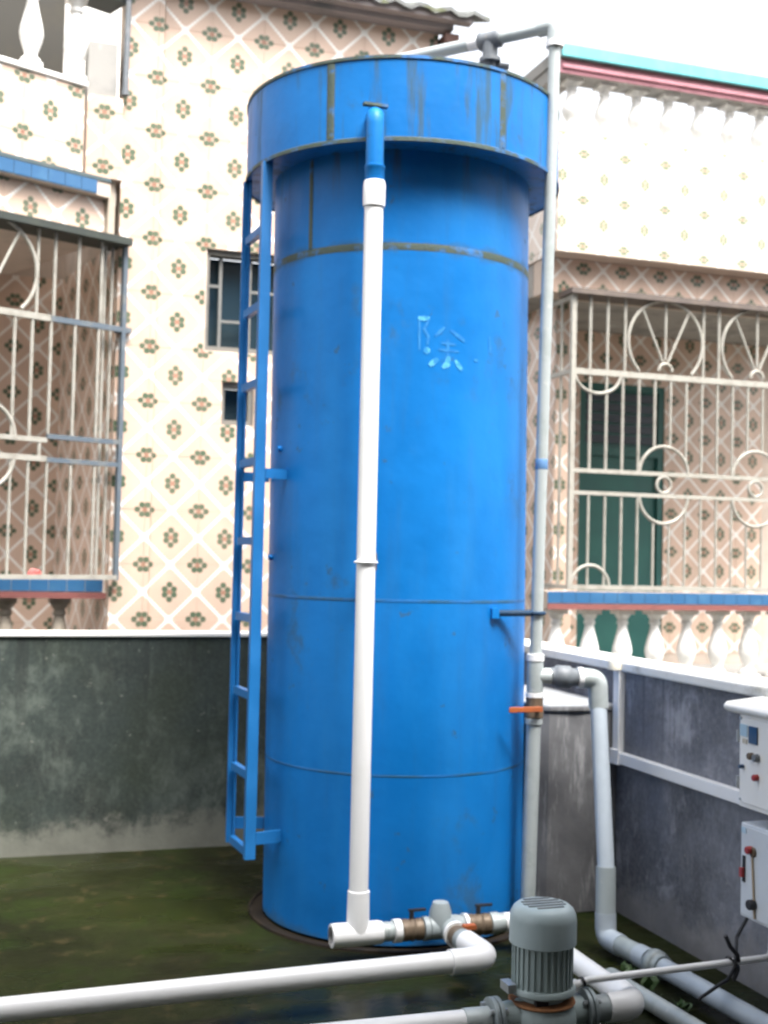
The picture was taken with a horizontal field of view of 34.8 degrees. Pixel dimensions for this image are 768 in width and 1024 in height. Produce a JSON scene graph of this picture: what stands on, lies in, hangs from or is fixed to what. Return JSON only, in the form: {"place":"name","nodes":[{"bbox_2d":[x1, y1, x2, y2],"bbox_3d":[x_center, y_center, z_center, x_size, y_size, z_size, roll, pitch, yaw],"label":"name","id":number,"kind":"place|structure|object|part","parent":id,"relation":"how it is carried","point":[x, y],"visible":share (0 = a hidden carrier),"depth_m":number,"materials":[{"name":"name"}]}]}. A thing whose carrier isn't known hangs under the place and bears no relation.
{"place":"outdoors","nodes":[
{"label":"outdoors","id":0,"kind":"place"},
{"bbox_2d":[27,568,41,573],"bbox_3d":[-1.953,0.341,6.847,0.081,0.056,0.091,2,-2,-18],"label":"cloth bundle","id":1,"kind":"object","parent":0,"point":[33,571],"visible":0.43,"depth_m":6.83,"materials":[{"name":"pink fabric"}]},
{"bbox_2d":[0,0,490,630],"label":"tiled house","id":2,"kind":"structure","parent":0,"point":[120,220],"depth_m":7.03,"materials":[{"name":"tile"}]},
{"bbox_2d":[0,0,64,73],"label":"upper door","id":3,"kind":"structure","parent":2,"relation":"in","point":[52,12],"depth_m":7.77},
{"bbox_2d":[121,0,131,96],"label":"drain pipe","id":4,"kind":"object","parent":2,"relation":"attached to","point":[126,60],"visible":1,"depth_m":6.89,"materials":[{"name":"grey plastic"}]},
{"bbox_2d":[221,382,252,425],"bbox_3d":[-0.872,-0.624,7.184,0.188,0.250,0.108,2,-2,-18],"label":"window","id":5,"kind":"structure","parent":2,"relation":"in","point":[229,397],"depth_m":7.16,"materials":[{"name":"black glass"}]},
{"bbox_2d":[205,249,273,354],"bbox_3d":[-0.767,-1.215,7.235,0.595,0.590,0.108,2,-2,-18],"label":"window","id":6,"kind":"structure","parent":2,"relation":"in","point":[222,317],"depth_m":7.22,"materials":[{"name":"clear glass"}]},
{"bbox_2d":[0,844,767,1023],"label":"yard floor","id":7,"kind":"structure","parent":0,"point":[77,921],"depth_m":4.66,"materials":[{"name":"concrete"}]},
{"bbox_2d":[0,630,266,857],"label":"parapet wall","id":8,"kind":"structure","parent":7,"relation":"on","point":[113,740],"depth_m":6.12,"materials":[{"name":"grey concrete"}]},
{"bbox_2d":[0,930,495,1022],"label":"outlet pipe","id":9,"kind":"object","parent":7,"relation":"on","point":[472,952],"visible":1,"depth_m":3.90,"materials":[{"name":"white plastic"}]},
{"bbox_2d":[383,900,506,947],"bbox_3d":[0.253,1.540,4.553,0.491,0.147,0.263,2,-2,-18],"label":"pipe manifold","id":10,"kind":"object","parent":9,"relation":"attached to","point":[441,921],"visible":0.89,"depth_m":4.59,"materials":[{"name":"white plastic"}]},
{"bbox_2d":[225,54,559,954],"bbox_3d":[0.049,-0.017,5.285,1.358,3.414,1.372,2,-2,-18],"label":"water tank","id":11,"kind":"object","parent":7,"relation":"on","point":[451,152],"visible":0.92,"depth_m":4.82,"materials":[{"name":"blue paint"},{"name":"rust"},{"name":"dark steel"}]},
{"bbox_2d":[328,178,385,947],"bbox_3d":[-0.082,0.180,4.610,0.197,2.846,0.190,2,-2,-18],"label":"overflow pipe","id":12,"kind":"object","parent":11,"relation":"attached to","point":[358,928],"visible":1,"depth_m":4.54,"materials":[{"name":"white plastic"}]},
{"bbox_2d":[400,18,563,898],"bbox_3d":[0.319,-0.179,5.125,0.815,3.740,0.256,0,-3,36],"label":"riser pipe","id":13,"kind":"object","parent":7,"relation":"on","point":[488,44],"visible":0.94,"depth_m":4.97,"materials":[{"name":"white plastic"}]},
{"bbox_2d":[480,897,600,1023],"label":"water pump","id":14,"kind":"object","parent":7,"relation":"on","point":[539,987],"visible":0.98,"depth_m":3.66,"materials":[{"name":"metal"}]},
{"bbox_2d":[317,1006,492,1023],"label":"inlet pipe","id":15,"kind":"object","parent":14,"relation":"attached to","point":[475,1015],"visible":1,"depth_m":3.61,"materials":[{"name":"white plastic"}]},
{"bbox_2d":[534,1001,548,1006],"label":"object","id":16,"kind":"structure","parent":14,"relation":"in","point":[537,1004],"depth_m":3.65,"materials":[{"name":"black rubber"}]},
{"bbox_2d":[503,912,644,1022],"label":"feed pipe","id":17,"kind":"object","parent":14,"relation":"attached to","point":[622,1000],"visible":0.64,"depth_m":3.81,"materials":[{"name":"grey plastic"}]},
{"bbox_2d":[573,952,767,991],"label":"cable conduit","id":18,"kind":"object","parent":14,"relation":"attached to","point":[582,981],"visible":0.91,"depth_m":3.89,"materials":[{"name":"white plastic"}]},
{"bbox_2d":[523,685,616,912],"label":"concrete block","id":19,"kind":"structure","parent":7,"relation":"on","point":[566,856],"depth_m":5.22,"materials":[{"name":"grey concrete"}]},
{"bbox_2d":[620,961,639,981],"bbox_3d":[0.885,1.649,4.404,0.070,0.063,0.110,1,-2,12],"label":"weed","id":20,"kind":"object","parent":7,"relation":"on","point":[625,967],"visible":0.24,"depth_m":4.41,"materials":[{"name":"green plant"}]},
{"bbox_2d":[640,976,661,997],"bbox_3d":[0.884,1.629,4.196,0.128,0.088,0.144,1,-2,5],"label":"weed","id":21,"kind":"object","parent":7,"relation":"on","point":[650,984],"visible":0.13,"depth_m":4.20,"materials":[{"name":"green plant"}]},
{"bbox_2d":[605,967,704,1023],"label":"floor pipe","id":22,"kind":"object","parent":7,"relation":"on","point":[663,1009],"visible":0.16,"depth_m":3.99,"materials":[{"name":"white pvc"},{"name":"grey pvc"}]},
{"bbox_2d":[550,665,767,1023],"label":"supply pipe","id":23,"kind":"object","parent":7,"relation":"on","point":[611,939],"visible":0.93,"depth_m":4.70,"materials":[{"name":"white plastic"}]},
{"bbox_2d":[673,997,692,1012],"bbox_3d":[0.983,1.639,4.078,0.107,0.063,0.076,2,-2,-18],"label":"weed","id":24,"kind":"object","parent":7,"relation":"on","point":[680,1004],"visible":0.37,"depth_m":4.07,"materials":[{"name":"green plant"}]},
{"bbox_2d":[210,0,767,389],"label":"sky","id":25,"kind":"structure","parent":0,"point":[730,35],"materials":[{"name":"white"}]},
{"bbox_2d":[524,43,767,679],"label":"tiled house","id":26,"kind":"structure","parent":0,"point":[656,541],"depth_m":8.22,"materials":[{"name":"tile"}]},
{"bbox_2d":[576,382,664,658],"bbox_3d":[1.793,0.084,9.378,0.727,2.115,0.068,2,-2,-18],"label":"door","id":27,"kind":"structure","parent":26,"relation":"in","point":[605,626],"depth_m":9.38,"materials":[{"name":"green metal"}]},
{"label":"ground","id":28,"kind":"structure","parent":0,"visible":0},
{"bbox_2d":[524,639,767,997],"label":"parapet wall","id":29,"kind":"structure","parent":28,"relation":"on","point":[678,860],"depth_m":4.80,"materials":[{"name":"grey concrete"}]},
{"bbox_2d":[607,660,738,803],"bbox_3d":[1.151,0.843,4.766,0.068,0.442,1.104,2,-2,-18],"label":"cable trunking","id":30,"kind":"object","parent":29,"relation":"attached to","point":[619,755],"visible":0.92,"depth_m":5.06,"materials":[{"name":"white plastic"}]},
{"bbox_2d":[724,696,767,814],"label":"control cabinet","id":31,"kind":"object","parent":29,"relation":"attached to","point":[752,781],"visible":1,"depth_m":4.12,"materials":[{"name":"white metal"}]},
{"bbox_2d":[748,726,757,744],"bbox_3d":[1.238,0.749,4.114,0.006,0.058,0.046,2,-2,-18],"label":"meter window","id":32,"kind":"structure","parent":31,"relation":"in","point":[752,731],"depth_m":4.11,"materials":[{"name":"blue plastic"}]},
{"bbox_3d":[1.311,0.834,3.906,0.005,0.289,0.591,2,-2,-18],"label":"door panel","id":33,"kind":"part","parent":31,"relation":"part of","materials":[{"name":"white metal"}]},
{"bbox_2d":[739,820,767,927],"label":"switch box","id":34,"kind":"object","parent":29,"relation":"attached to","point":[753,871],"visible":1,"depth_m":4.08,"materials":[{"name":"white metal"}]},
{"bbox_2d":[697,917,748,1000],"bbox_3d":[1.150,1.473,4.034,0.268,0.237,0.094,3,-3,-39],"label":"power cable","id":35,"kind":"object","parent":34,"relation":"hanging from","point":[735,970],"visible":0.99,"depth_m":3.98,"materials":[{"name":"black rubber"}]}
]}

